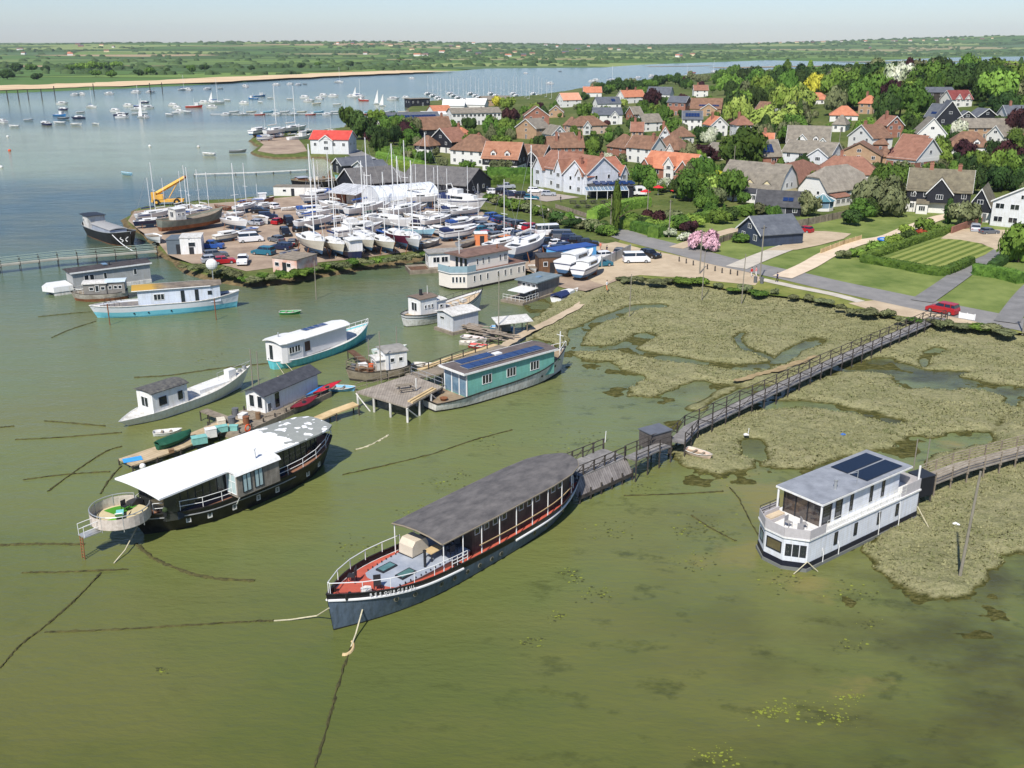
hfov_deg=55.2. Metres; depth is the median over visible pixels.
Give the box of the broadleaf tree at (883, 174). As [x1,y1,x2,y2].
[878,165,908,194]
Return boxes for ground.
[121,73,1011,292]
[128,193,616,290]
[524,276,1023,638]
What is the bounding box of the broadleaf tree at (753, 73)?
[744,68,764,81]
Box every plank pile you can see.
[461,323,488,334]
[466,326,506,337]
[481,330,519,342]
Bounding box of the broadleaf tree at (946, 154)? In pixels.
[935,138,952,162]
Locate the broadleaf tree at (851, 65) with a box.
[843,63,858,66]
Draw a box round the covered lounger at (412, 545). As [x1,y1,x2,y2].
[398,532,428,558]
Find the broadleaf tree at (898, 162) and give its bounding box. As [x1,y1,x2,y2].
[895,160,914,166]
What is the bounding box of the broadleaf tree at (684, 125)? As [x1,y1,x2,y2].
[678,123,687,129]
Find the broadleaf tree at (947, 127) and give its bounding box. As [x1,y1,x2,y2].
[944,124,951,138]
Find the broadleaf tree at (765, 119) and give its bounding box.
[759,114,770,125]
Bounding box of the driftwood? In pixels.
[342,640,354,655]
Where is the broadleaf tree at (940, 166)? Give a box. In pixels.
[926,162,945,168]
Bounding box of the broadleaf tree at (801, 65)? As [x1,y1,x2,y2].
[795,62,811,71]
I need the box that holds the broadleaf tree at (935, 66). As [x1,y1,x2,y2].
[924,60,942,79]
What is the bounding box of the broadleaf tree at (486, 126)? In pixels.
[483,124,496,133]
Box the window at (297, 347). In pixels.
[295,344,300,352]
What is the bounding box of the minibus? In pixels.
[535,223,559,234]
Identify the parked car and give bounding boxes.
[200,254,214,262]
[202,249,227,255]
[214,255,235,264]
[247,218,263,225]
[250,206,269,213]
[251,245,275,255]
[258,211,277,217]
[267,234,284,242]
[269,202,279,209]
[270,217,282,224]
[270,241,293,250]
[279,226,290,235]
[287,238,298,246]
[292,224,312,232]
[472,225,492,233]
[475,221,487,224]
[483,212,502,219]
[484,223,497,230]
[486,188,499,193]
[487,230,502,239]
[490,215,501,220]
[494,216,513,222]
[494,225,510,230]
[495,187,507,193]
[501,218,511,224]
[501,228,515,234]
[502,190,514,195]
[506,219,518,225]
[510,230,522,236]
[511,219,525,227]
[515,191,529,197]
[521,222,535,229]
[521,231,535,235]
[523,194,538,199]
[527,187,543,192]
[541,190,555,195]
[543,236,552,243]
[548,238,563,244]
[549,244,562,246]
[556,241,572,244]
[560,233,574,240]
[568,235,582,242]
[576,238,598,244]
[596,250,613,256]
[599,259,613,266]
[640,247,661,258]
[801,225,814,232]
[925,301,960,315]
[970,223,980,231]
[978,227,999,233]
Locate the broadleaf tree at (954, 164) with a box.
[948,159,958,168]
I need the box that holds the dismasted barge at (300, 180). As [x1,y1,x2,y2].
[291,176,337,188]
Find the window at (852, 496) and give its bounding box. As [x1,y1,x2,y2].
[849,494,853,510]
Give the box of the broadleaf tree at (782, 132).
[777,125,786,138]
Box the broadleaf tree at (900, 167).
[875,163,911,176]
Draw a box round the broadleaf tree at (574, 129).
[569,125,582,135]
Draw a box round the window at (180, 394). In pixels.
[177,390,182,399]
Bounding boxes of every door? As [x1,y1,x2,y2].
[176,244,180,253]
[180,290,184,301]
[189,244,193,253]
[194,289,198,300]
[267,402,271,411]
[268,344,273,360]
[274,391,280,408]
[282,262,286,270]
[305,340,309,350]
[445,369,450,389]
[452,372,458,392]
[460,375,465,395]
[480,236,483,245]
[550,262,554,272]
[982,213,986,221]
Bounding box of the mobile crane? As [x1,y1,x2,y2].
[151,175,186,205]
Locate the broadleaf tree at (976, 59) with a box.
[959,54,982,61]
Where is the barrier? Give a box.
[958,312,975,319]
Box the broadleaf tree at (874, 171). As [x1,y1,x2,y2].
[870,163,892,180]
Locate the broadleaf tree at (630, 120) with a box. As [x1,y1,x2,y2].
[625,116,641,128]
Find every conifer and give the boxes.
[485,123,497,140]
[643,167,659,190]
[797,98,810,118]
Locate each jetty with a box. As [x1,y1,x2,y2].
[0,244,158,273]
[118,418,243,471]
[194,169,307,174]
[199,408,238,423]
[215,409,280,420]
[315,402,360,420]
[347,350,370,364]
[404,338,506,385]
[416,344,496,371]
[624,433,672,481]
[671,309,947,456]
[920,435,1023,495]
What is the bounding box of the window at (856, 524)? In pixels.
[853,522,857,535]
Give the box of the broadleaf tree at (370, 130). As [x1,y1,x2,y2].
[365,124,387,137]
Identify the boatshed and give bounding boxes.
[367,111,439,123]
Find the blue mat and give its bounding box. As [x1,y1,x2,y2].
[122,456,142,462]
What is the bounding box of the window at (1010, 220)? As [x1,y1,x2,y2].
[1008,217,1017,222]
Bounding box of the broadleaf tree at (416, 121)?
[400,116,422,131]
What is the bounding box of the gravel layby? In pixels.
[850,300,979,322]
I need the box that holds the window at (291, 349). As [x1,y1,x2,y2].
[289,346,294,353]
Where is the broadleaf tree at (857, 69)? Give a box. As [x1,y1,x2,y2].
[847,65,860,75]
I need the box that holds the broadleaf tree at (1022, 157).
[1018,153,1023,167]
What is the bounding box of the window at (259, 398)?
[257,396,262,408]
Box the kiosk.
[473,231,487,245]
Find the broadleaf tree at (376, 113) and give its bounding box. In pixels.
[367,108,385,120]
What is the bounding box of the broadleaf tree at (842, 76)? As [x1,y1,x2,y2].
[832,72,859,86]
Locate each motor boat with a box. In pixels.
[40,121,51,125]
[72,115,84,118]
[110,108,119,111]
[113,112,127,115]
[115,114,128,117]
[141,105,153,108]
[206,105,217,107]
[387,97,399,99]
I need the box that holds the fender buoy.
[139,463,145,468]
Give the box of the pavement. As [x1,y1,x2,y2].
[764,278,863,301]
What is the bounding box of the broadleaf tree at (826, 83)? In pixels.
[819,66,847,91]
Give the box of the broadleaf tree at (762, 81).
[749,75,776,87]
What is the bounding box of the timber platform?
[355,367,442,422]
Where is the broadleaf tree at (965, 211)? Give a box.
[946,200,982,222]
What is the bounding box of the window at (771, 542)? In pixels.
[766,535,781,552]
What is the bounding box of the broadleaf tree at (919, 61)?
[914,58,935,65]
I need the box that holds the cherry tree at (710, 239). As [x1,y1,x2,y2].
[687,229,720,251]
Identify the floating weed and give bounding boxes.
[156,297,908,766]
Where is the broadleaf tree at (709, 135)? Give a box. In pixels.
[699,126,718,143]
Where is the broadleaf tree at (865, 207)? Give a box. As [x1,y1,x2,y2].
[848,197,876,220]
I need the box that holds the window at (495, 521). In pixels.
[493,517,497,525]
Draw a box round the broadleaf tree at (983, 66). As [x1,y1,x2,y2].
[968,59,991,101]
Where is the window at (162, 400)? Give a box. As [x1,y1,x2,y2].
[159,395,166,405]
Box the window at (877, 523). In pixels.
[876,511,881,524]
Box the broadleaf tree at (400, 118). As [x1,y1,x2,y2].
[380,113,418,132]
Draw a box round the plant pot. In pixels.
[162,507,167,516]
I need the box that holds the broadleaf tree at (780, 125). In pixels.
[775,120,800,142]
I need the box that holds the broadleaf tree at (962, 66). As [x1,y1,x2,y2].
[949,63,969,89]
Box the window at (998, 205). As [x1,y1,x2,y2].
[995,203,1004,208]
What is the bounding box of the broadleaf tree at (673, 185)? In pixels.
[668,178,679,198]
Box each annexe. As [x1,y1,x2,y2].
[873,136,888,149]
[881,147,889,163]
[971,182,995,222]
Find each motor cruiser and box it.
[212,230,241,241]
[247,127,266,136]
[255,202,269,208]
[256,135,274,140]
[274,133,283,137]
[296,204,328,214]
[299,188,331,204]
[330,215,347,224]
[407,214,427,226]
[427,225,445,235]
[439,225,476,240]
[441,205,469,211]
[445,217,473,225]
[550,287,577,301]
[553,248,592,274]
[570,256,600,278]
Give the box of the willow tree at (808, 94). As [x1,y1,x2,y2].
[768,82,818,107]
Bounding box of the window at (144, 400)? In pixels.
[140,395,148,407]
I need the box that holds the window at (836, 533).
[833,531,838,544]
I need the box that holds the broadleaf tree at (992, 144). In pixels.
[984,139,1004,153]
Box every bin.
[227,415,235,423]
[231,407,238,415]
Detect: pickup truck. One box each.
[204,240,224,249]
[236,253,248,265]
[497,182,515,188]
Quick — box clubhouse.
[446,107,501,124]
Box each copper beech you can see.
[399,120,412,138]
[501,107,520,119]
[642,87,661,104]
[696,143,720,159]
[880,78,902,93]
[906,57,914,66]
[953,138,978,155]
[989,139,1023,155]
[1004,106,1023,128]
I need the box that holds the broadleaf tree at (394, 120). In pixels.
[390,116,398,124]
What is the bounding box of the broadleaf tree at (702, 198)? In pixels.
[692,188,719,208]
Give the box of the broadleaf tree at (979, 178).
[966,165,985,191]
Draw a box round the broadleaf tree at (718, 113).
[708,111,725,121]
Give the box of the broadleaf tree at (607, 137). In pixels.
[603,131,612,142]
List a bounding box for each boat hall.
[442,99,464,107]
[465,98,488,106]
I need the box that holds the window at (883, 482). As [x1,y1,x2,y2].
[880,480,885,496]
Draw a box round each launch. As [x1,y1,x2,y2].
[52,111,65,115]
[185,98,202,107]
[239,186,274,202]
[253,93,265,96]
[286,124,310,139]
[338,218,364,257]
[400,284,482,326]
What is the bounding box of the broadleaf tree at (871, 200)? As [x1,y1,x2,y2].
[852,196,880,216]
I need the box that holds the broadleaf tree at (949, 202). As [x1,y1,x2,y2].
[941,197,953,223]
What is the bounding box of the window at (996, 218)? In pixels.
[993,216,1002,221]
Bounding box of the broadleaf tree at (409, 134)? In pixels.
[402,128,420,144]
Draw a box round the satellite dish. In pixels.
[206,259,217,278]
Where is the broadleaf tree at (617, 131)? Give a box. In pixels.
[611,125,623,140]
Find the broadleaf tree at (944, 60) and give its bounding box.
[931,56,954,64]
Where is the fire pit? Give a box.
[439,396,447,400]
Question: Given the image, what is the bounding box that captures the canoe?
[290,395,317,409]
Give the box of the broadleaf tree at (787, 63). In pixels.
[783,59,791,69]
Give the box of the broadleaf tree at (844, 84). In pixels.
[838,79,853,105]
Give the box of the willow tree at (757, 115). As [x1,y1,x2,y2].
[748,103,802,125]
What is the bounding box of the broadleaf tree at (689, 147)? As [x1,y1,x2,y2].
[680,141,696,153]
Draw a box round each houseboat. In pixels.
[42,258,151,295]
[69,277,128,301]
[77,416,331,559]
[89,279,238,317]
[118,360,249,425]
[262,318,368,369]
[325,453,579,629]
[423,331,565,411]
[438,232,525,289]
[756,449,921,572]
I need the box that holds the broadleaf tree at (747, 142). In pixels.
[718,125,769,161]
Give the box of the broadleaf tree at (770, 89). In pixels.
[767,87,775,100]
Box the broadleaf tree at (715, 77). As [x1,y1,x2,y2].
[712,71,723,83]
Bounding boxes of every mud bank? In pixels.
[708,66,806,67]
[843,61,1017,61]
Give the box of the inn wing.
[562,156,629,194]
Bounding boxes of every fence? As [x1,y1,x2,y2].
[555,204,586,217]
[601,244,630,266]
[719,231,737,242]
[797,211,843,225]
[820,235,861,252]
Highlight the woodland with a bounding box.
[0,35,1023,74]
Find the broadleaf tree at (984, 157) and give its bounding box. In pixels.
[974,150,998,166]
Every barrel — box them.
[242,415,249,424]
[255,411,260,419]
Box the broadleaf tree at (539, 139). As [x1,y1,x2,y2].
[533,135,544,144]
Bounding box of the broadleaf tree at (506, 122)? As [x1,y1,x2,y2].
[498,118,516,129]
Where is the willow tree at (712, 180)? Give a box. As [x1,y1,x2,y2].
[701,174,717,187]
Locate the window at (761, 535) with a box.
[759,526,763,542]
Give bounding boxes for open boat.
[53,121,65,123]
[121,171,131,175]
[144,233,161,242]
[202,152,215,155]
[214,204,231,210]
[229,149,246,152]
[242,226,258,231]
[251,197,264,204]
[251,215,268,223]
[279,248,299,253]
[281,206,295,210]
[376,226,389,232]
[419,237,439,248]
[455,237,474,247]
[528,265,537,271]
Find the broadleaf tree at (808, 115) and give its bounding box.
[780,100,812,124]
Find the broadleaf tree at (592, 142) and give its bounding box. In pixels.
[584,135,599,151]
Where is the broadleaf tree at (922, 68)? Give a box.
[906,62,942,78]
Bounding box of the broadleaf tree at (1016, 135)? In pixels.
[1006,128,1023,145]
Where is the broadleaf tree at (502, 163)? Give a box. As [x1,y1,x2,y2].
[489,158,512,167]
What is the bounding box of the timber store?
[638,423,672,461]
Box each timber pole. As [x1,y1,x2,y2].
[249,349,252,386]
[314,260,316,299]
[379,331,381,382]
[498,285,498,332]
[629,274,631,315]
[701,251,705,299]
[741,254,745,303]
[913,439,917,469]
[925,439,930,469]
[958,471,981,575]
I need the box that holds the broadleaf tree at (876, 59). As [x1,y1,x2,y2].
[859,58,884,64]
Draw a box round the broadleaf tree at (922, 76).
[915,71,926,80]
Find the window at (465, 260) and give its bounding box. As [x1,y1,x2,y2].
[464,258,467,265]
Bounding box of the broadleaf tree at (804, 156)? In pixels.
[795,153,809,161]
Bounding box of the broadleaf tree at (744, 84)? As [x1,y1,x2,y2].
[739,79,749,89]
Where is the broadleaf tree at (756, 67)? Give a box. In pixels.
[750,65,761,69]
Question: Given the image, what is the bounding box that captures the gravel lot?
[588,242,758,284]
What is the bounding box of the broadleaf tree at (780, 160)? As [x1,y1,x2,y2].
[776,157,785,163]
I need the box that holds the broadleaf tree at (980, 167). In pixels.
[975,162,1001,174]
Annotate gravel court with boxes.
[768,231,849,249]
[942,229,1007,249]
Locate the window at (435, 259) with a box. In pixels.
[433,257,439,262]
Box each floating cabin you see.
[405,247,462,274]
[501,271,561,305]
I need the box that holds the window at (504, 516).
[501,513,506,520]
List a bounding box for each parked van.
[237,231,263,242]
[283,214,293,225]
[553,229,575,238]
[622,251,650,262]
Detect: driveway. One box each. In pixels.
[670,228,737,248]
[727,245,790,268]
[773,214,944,277]
[911,249,998,302]
[994,285,1023,323]
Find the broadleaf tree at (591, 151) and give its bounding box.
[588,149,599,155]
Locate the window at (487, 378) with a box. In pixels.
[482,373,491,384]
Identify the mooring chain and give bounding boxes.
[0,542,84,545]
[0,572,101,667]
[15,432,120,439]
[21,568,127,573]
[23,471,109,479]
[38,311,92,316]
[44,420,105,426]
[44,619,273,632]
[47,446,121,490]
[52,321,95,337]
[100,465,121,493]
[133,543,254,581]
[134,363,268,377]
[314,646,351,766]
[342,429,511,474]
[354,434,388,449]
[624,490,723,495]
[691,515,736,540]
[729,487,758,536]
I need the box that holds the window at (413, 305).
[411,301,416,311]
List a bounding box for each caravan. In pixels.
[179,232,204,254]
[633,186,646,195]
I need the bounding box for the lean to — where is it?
[491,314,532,333]
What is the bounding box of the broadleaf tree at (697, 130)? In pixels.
[694,125,707,142]
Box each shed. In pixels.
[271,251,317,271]
[273,184,320,195]
[326,183,372,203]
[331,156,361,172]
[348,155,372,159]
[351,159,386,167]
[426,105,449,110]
[434,304,481,335]
[479,95,510,105]
[535,252,562,272]
[957,110,976,118]
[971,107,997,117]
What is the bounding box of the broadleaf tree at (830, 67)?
[820,64,841,72]
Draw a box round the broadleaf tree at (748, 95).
[732,88,752,101]
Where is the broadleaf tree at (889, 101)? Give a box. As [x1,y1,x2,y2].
[871,90,901,120]
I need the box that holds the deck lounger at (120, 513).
[115,509,123,519]
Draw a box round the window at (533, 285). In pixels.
[532,284,535,294]
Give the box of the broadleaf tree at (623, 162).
[618,159,626,166]
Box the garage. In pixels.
[735,213,804,246]
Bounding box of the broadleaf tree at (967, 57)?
[959,52,974,63]
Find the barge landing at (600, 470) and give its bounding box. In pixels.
[567,438,633,503]
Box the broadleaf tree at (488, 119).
[482,114,498,130]
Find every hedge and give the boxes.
[374,145,411,151]
[375,151,424,163]
[381,148,420,159]
[388,158,428,168]
[487,166,532,177]
[489,174,504,184]
[510,174,532,183]
[586,196,651,219]
[618,215,651,229]
[629,220,667,237]
[647,203,757,238]
[859,224,954,259]
[860,254,975,275]
[971,263,1023,283]
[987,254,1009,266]
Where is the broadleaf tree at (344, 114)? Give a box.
[338,106,354,126]
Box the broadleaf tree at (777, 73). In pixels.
[768,65,788,84]
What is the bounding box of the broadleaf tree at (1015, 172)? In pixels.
[1001,165,1023,189]
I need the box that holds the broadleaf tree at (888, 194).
[850,171,909,216]
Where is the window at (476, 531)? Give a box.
[474,527,479,535]
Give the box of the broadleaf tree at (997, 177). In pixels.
[982,165,1013,190]
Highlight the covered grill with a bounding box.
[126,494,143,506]
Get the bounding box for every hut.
[309,130,357,153]
[404,98,430,107]
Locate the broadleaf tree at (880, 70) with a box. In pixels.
[871,65,895,75]
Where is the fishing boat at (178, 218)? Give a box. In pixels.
[156,206,222,231]
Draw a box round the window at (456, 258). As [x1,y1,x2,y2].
[455,256,458,265]
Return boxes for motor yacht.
[331,213,382,238]
[350,227,383,235]
[437,183,487,207]
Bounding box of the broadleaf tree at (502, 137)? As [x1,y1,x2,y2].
[491,133,511,141]
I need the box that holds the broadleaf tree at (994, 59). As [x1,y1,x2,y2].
[988,56,1006,65]
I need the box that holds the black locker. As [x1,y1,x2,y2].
[908,468,935,505]
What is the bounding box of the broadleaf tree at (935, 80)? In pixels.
[925,71,947,86]
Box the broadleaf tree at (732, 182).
[716,168,748,201]
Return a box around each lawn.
[640,212,1023,317]
[887,238,993,265]
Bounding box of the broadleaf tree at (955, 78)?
[937,65,973,89]
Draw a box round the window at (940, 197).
[936,195,942,199]
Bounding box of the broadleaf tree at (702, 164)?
[687,156,715,173]
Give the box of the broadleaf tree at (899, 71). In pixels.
[883,61,915,81]
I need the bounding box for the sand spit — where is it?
[256,136,306,153]
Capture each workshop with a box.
[336,165,400,185]
[400,164,492,194]
[420,111,446,115]
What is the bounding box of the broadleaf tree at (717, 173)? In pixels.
[696,169,719,176]
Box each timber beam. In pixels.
[408,387,433,401]
[410,388,436,402]
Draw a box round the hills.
[0,35,1023,92]
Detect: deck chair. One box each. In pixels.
[120,499,129,510]
[347,566,356,583]
[373,574,381,590]
[446,544,454,557]
[454,537,462,552]
[784,514,792,527]
[797,523,804,529]
[800,516,807,526]
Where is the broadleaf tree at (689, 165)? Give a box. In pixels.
[683,162,693,169]
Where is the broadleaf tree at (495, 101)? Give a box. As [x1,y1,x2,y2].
[491,96,500,106]
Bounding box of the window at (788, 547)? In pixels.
[785,544,791,555]
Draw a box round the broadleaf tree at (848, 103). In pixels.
[844,81,853,108]
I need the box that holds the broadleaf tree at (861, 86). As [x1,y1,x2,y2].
[847,72,886,105]
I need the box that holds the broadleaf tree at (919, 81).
[913,76,924,90]
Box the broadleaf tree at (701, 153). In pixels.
[696,149,706,156]
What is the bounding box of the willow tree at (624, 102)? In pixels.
[621,99,627,105]
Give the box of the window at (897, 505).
[895,503,899,515]
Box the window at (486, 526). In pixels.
[484,522,488,530]
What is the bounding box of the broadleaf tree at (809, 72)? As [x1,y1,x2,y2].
[804,66,829,91]
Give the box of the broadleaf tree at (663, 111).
[656,104,668,117]
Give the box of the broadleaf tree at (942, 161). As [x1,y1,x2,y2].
[934,158,948,168]
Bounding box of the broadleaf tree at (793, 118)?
[782,113,803,123]
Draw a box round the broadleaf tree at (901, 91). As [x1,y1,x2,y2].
[887,81,915,117]
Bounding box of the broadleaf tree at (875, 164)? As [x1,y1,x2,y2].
[872,162,886,167]
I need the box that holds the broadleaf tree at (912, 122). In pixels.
[904,114,920,129]
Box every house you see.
[414,135,439,152]
[417,113,451,136]
[431,127,463,152]
[449,132,489,165]
[457,122,468,134]
[480,141,527,170]
[514,118,548,138]
[523,105,549,124]
[541,124,565,136]
[544,132,584,153]
[548,104,564,117]
[556,92,581,107]
[558,132,575,135]
[563,117,574,130]
[565,116,607,134]
[582,84,601,96]
[591,107,622,124]
[592,97,621,106]
[606,134,630,155]
[616,87,643,102]
[625,106,643,119]
[625,132,666,162]
[630,118,644,136]
[636,113,662,131]
[641,150,701,178]
[646,86,673,96]
[659,121,670,138]
[662,135,686,151]
[666,96,690,114]
[671,126,695,142]
[681,110,702,129]
[690,98,722,115]
[692,83,708,96]
[702,111,728,135]
[708,142,722,159]
[723,159,798,202]
[726,139,782,163]
[729,112,752,135]
[754,101,780,110]
[760,159,820,183]
[763,127,774,138]
[781,139,842,164]
[785,125,831,142]
[797,164,866,206]
[815,92,825,103]
[816,193,835,211]
[819,150,875,177]
[829,106,858,121]
[832,115,850,131]
[843,140,883,163]
[847,120,893,148]
[858,91,873,113]
[874,111,904,137]
[886,136,941,167]
[895,133,930,145]
[905,161,975,213]
[913,116,947,138]
[923,103,944,117]
[925,87,953,102]
[934,99,963,124]
[939,90,973,106]
[949,131,986,153]
[958,118,1004,138]
[985,124,1012,142]
[990,187,1023,226]
[996,100,1023,117]
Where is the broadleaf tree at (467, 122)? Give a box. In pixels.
[460,116,476,128]
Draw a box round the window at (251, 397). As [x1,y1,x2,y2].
[248,394,254,406]
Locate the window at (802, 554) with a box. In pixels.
[799,545,806,557]
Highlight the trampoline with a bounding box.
[877,237,885,241]
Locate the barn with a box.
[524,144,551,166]
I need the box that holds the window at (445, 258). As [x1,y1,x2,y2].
[441,256,447,261]
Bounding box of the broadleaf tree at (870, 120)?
[853,115,874,128]
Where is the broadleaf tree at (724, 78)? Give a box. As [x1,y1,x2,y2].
[715,72,743,90]
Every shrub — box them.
[186,265,194,269]
[192,263,206,269]
[208,266,228,274]
[214,269,235,275]
[228,271,243,277]
[237,276,248,281]
[245,275,263,282]
[255,272,269,277]
[265,273,276,279]
[274,269,286,277]
[281,272,298,278]
[289,268,310,275]
[301,267,318,272]
[320,263,330,269]
[334,261,351,268]
[345,258,358,264]
[356,258,366,263]
[371,256,386,263]
[381,257,397,261]
[391,254,400,259]
[399,254,412,260]
[402,150,411,157]
[410,253,421,257]
[432,147,439,155]
[437,157,448,165]
[486,194,498,198]
[489,195,507,202]
[498,197,507,205]
[505,198,514,209]
[510,198,527,209]
[520,202,535,211]
[531,205,547,214]
[539,210,548,216]
[546,208,556,219]
[547,210,564,221]
[560,218,582,226]
[563,211,575,218]
[573,219,585,228]
[584,218,598,229]
[587,220,608,230]
[594,222,604,232]
[595,224,617,233]
[605,229,619,235]
[615,276,632,282]
[618,153,626,160]
[620,210,640,217]
[630,276,644,281]
[636,216,650,220]
[641,209,665,220]
[644,217,661,222]
[645,278,666,283]
[653,219,675,228]
[657,177,670,188]
[657,183,666,191]
[663,228,676,235]
[663,278,673,281]
[665,209,682,218]
[665,214,691,227]
[673,276,692,283]
[676,232,690,239]
[679,220,698,231]
[687,213,705,224]
[691,277,709,283]
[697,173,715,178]
[702,201,718,210]
[708,208,733,222]
[713,283,723,287]
[726,206,740,218]
[726,287,740,290]
[731,232,749,242]
[737,190,751,202]
[737,283,753,290]
[741,204,752,215]
[748,289,768,295]
[754,202,765,213]
[770,287,779,293]
[788,294,798,298]
[803,293,814,300]
[813,110,818,116]
[813,298,835,304]
[835,249,851,257]
[835,303,846,308]
[841,209,862,222]
[845,308,860,313]
[847,248,864,256]
[860,306,879,315]
[865,240,888,249]
[879,308,896,316]
[884,233,903,242]
[895,316,906,321]
[898,224,914,233]
[901,229,918,238]
[907,317,923,322]
[913,217,935,230]
[916,228,927,232]
[925,318,938,324]
[927,223,942,229]
[935,319,953,327]
[951,323,969,328]
[952,152,960,158]
[968,322,990,330]
[978,101,986,107]
[980,323,1002,331]
[992,328,1017,336]
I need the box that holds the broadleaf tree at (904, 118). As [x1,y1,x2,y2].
[900,108,921,123]
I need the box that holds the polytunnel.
[363,181,438,207]
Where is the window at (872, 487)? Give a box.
[869,485,873,501]
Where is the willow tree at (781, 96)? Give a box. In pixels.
[771,83,810,112]
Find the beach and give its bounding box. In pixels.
[0,70,442,89]
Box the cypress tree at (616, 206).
[600,178,629,228]
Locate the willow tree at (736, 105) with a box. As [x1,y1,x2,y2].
[722,95,753,120]
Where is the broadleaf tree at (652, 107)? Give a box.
[648,104,660,110]
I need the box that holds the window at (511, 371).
[507,366,515,377]
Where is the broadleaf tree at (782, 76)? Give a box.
[776,70,786,86]
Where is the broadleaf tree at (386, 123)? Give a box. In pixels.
[377,119,391,128]
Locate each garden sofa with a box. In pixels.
[425,392,439,398]
[764,506,785,521]
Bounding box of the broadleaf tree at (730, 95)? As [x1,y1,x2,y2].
[723,90,747,104]
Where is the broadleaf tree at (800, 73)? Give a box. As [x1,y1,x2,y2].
[795,68,805,81]
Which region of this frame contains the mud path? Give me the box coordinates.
[734,355,818,380]
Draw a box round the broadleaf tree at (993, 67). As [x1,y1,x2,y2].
[991,62,1013,71]
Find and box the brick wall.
[951,217,982,232]
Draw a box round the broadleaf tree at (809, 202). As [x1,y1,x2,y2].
[798,189,822,216]
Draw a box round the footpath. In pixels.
[500,301,584,346]
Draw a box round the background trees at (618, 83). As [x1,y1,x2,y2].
[0,57,966,167]
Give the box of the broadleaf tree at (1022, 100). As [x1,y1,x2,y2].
[1018,94,1023,104]
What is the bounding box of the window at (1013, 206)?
[1010,204,1019,210]
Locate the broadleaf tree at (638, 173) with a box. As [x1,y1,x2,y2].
[628,163,651,185]
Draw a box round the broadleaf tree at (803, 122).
[800,119,807,124]
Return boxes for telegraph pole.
[668,200,672,236]
[699,229,704,273]
[759,225,766,279]
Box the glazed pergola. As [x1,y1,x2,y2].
[584,180,634,198]
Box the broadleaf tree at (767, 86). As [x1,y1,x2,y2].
[764,81,776,98]
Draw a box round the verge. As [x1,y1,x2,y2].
[619,240,1021,332]
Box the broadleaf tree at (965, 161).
[957,154,977,169]
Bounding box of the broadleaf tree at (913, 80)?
[904,76,928,86]
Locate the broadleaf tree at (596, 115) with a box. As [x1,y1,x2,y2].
[583,112,599,118]
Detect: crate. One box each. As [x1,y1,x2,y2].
[190,433,207,445]
[204,426,216,438]
[215,424,227,432]
[216,416,225,424]
[228,424,238,430]
[237,411,247,418]
[355,366,366,371]
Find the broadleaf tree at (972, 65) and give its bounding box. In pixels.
[965,61,981,70]
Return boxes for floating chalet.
[204,364,331,437]
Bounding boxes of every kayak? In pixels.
[306,385,323,396]
[313,380,341,394]
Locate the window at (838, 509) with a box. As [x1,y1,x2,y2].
[834,498,842,519]
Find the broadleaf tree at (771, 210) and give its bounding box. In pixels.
[765,205,782,214]
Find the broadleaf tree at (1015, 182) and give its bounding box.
[1009,169,1023,191]
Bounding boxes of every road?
[348,149,1023,330]
[480,193,576,201]
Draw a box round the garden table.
[425,544,442,561]
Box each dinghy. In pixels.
[137,100,144,117]
[153,428,181,436]
[153,429,190,449]
[279,310,300,314]
[325,384,354,391]
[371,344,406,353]
[374,90,379,103]
[379,95,385,105]
[411,362,443,368]
[459,340,477,345]
[460,334,487,342]
[468,342,488,348]
[685,446,712,458]
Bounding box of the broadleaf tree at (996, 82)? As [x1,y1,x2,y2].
[975,66,1020,96]
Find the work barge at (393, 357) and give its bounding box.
[346,343,410,381]
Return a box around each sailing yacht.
[130,85,145,109]
[133,179,166,228]
[134,162,169,219]
[155,178,173,209]
[167,165,201,215]
[171,171,190,208]
[174,167,201,213]
[191,172,211,209]
[192,172,223,217]
[208,79,224,103]
[220,163,247,229]
[224,194,244,216]
[232,168,256,212]
[262,86,285,137]
[281,86,305,133]
[293,160,332,230]
[295,144,329,255]
[297,168,331,217]
[318,154,347,212]
[324,166,344,257]
[327,209,339,235]
[342,137,384,216]
[347,161,376,252]
[352,80,364,97]
[356,174,381,220]
[358,174,373,229]
[359,191,376,234]
[368,144,411,228]
[372,172,395,253]
[382,140,421,217]
[382,156,409,250]
[399,160,424,253]
[401,182,434,237]
[403,132,446,207]
[403,178,418,217]
[407,164,426,213]
[417,167,446,216]
[421,166,450,226]
[435,169,456,208]
[450,166,480,216]
[468,187,489,221]
[472,77,477,96]
[482,179,519,245]
[504,145,545,262]
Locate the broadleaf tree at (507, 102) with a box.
[499,96,515,107]
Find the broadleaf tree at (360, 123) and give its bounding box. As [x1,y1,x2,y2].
[348,109,377,139]
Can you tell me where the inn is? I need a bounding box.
[532,150,619,194]
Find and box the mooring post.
[415,378,417,405]
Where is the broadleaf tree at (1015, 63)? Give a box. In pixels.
[1002,62,1021,66]
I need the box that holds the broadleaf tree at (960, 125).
[950,117,968,133]
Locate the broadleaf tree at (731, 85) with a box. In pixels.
[723,80,738,95]
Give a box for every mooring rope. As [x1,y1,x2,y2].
[114,526,137,563]
[274,608,329,620]
[350,609,362,646]
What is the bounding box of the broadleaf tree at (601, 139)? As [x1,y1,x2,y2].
[583,133,603,148]

